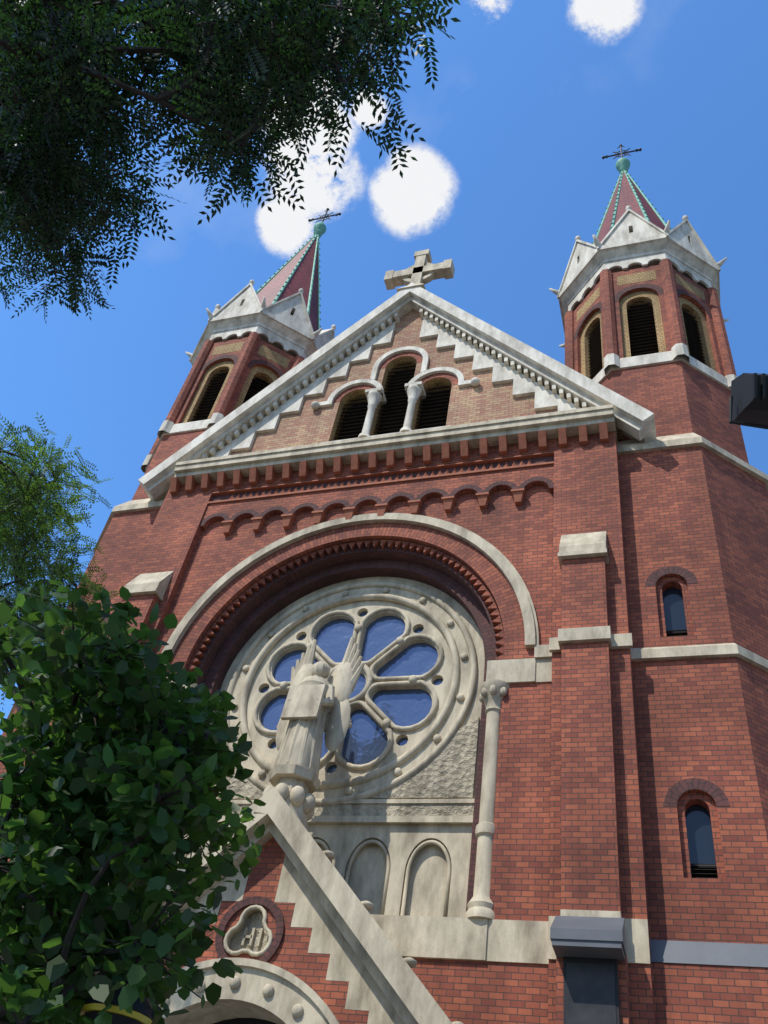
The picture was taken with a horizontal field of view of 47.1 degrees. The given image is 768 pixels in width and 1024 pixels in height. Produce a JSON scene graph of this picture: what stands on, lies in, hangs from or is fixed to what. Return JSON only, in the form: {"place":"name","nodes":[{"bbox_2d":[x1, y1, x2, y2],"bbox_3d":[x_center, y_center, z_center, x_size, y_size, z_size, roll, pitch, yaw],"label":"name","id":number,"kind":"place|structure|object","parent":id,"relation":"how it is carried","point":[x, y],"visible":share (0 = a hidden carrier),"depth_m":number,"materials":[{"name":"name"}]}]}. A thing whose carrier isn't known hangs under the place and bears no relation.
{"place":"outdoors","nodes":[
{"label":"outdoors","id":0,"kind":"place"},
{"bbox_2d":[0,0,767,734],"label":"sky","id":1,"kind":"structure","parent":0,"point":[523,110],"materials":[{"name":"blue"}]},
{"label":"ground","id":2,"kind":"structure","parent":0,"visible":0},
{"bbox_2d":[0,233,335,780],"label":"church tower","id":3,"kind":"structure","parent":2,"relation":"on","point":[252,342],"depth_m":29.42,"materials":[{"name":"red brick"}]},
{"bbox_2d":[308,208,340,236],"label":"cross finial","id":4,"kind":"object","parent":3,"relation":"on","point":[320,228],"visible":0.99,"depth_m":40.05,"materials":[{"name":"metal"}]},
{"bbox_2d":[0,0,460,322],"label":"overhanging tree","id":5,"kind":"object","parent":2,"relation":"on","point":[63,69],"visible":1,"depth_m":6.85,"materials":[{"name":"green plant"}]},
{"bbox_2d":[8,422,654,1023],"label":"brick wall","id":6,"kind":"structure","parent":2,"relation":"on","point":[568,832],"depth_m":18.56,"materials":[{"name":"red brick"}]},
{"bbox_2d":[63,764,462,1023],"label":"portal gable","id":7,"kind":"structure","parent":6,"relation":"attached to","point":[304,940],"depth_m":13.11,"materials":[{"name":"beige stone"}]},
{"bbox_2d":[108,679,508,918],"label":"church arch columns","id":8,"kind":"structure","parent":6,"relation":"attached to","point":[493,692],"depth_m":14.79,"materials":[{"name":"beige stone"}]},
{"bbox_2d":[274,637,364,775],"bbox_3d":[-1.349,3.543,16.741,1.561,3.290,0.827,-6,-47,17],"label":"angel statue","id":9,"kind":"object","parent":6,"relation":"on","point":[316,706],"visible":0.97,"depth_m":16.39,"materials":[{"name":"stone"}]},
{"bbox_2d":[173,577,484,917],"bbox_3d":[-0.915,4.365,17.863,6.000,8.100,0.340,-6,-47,17],"label":"rose window","id":10,"kind":"structure","parent":6,"relation":"attached to","point":[390,823],"depth_m":17.49,"materials":[{"name":"beige stone"}]},
{"bbox_2d":[22,404,649,964],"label":"stone trim","id":11,"kind":"structure","parent":6,"relation":"attached to","point":[474,938],"depth_m":18.52,"materials":[{"name":"beige stone"}]},
{"bbox_2d":[138,249,656,500],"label":"church gable","id":12,"kind":"structure","parent":6,"relation":"on","point":[446,323],"depth_m":24.58,"materials":[{"name":"beige stone"}]},
{"bbox_2d":[550,916,625,1023],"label":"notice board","id":13,"kind":"object","parent":6,"relation":"attached to","point":[591,951],"visible":1,"depth_m":11.87,"materials":[{"name":"metal"}]},
{"bbox_2d":[549,169,767,1023],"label":"church tower","id":14,"kind":"structure","parent":2,"relation":"on","point":[637,293],"depth_m":17.06,"materials":[{"name":"red brick"}]},
{"bbox_2d":[602,144,641,172],"bbox_3d":[9.913,-14.737,36.647,1.640,2.620,0.600,-6,-47,17],"label":"cross finial","id":15,"kind":"object","parent":14,"relation":"on","point":[622,163],"visible":0.96,"depth_m":36.15,"materials":[{"name":"metal"}]},
{"bbox_3d":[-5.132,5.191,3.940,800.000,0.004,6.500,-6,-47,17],"label":"road","id":16,"kind":"structure","parent":0,"visible":0},
{"bbox_2d":[0,413,119,709],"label":"tree","id":17,"kind":"object","parent":16,"relation":"on","point":[18,538],"visible":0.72,"depth_m":14.46,"materials":[{"name":"green plant"}]},
{"bbox_2d":[80,970,153,1023],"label":"street lamp","id":18,"kind":"object","parent":16,"relation":"on","point":[143,1012],"visible":0.41,"depth_m":6.15,"materials":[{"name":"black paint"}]},
{"bbox_2d":[0,580,265,1023],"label":"tree","id":19,"kind":"object","parent":16,"relation":"on","point":[123,772],"visible":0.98,"depth_m":6.79,"materials":[{"name":"green plant"}]},
{"bbox_2d":[729,373,767,428],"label":"floodlight mast","id":20,"kind":"object","parent":16,"relation":"on","point":[748,402],"visible":1,"depth_m":8.99,"materials":[{"name":"black metal"}]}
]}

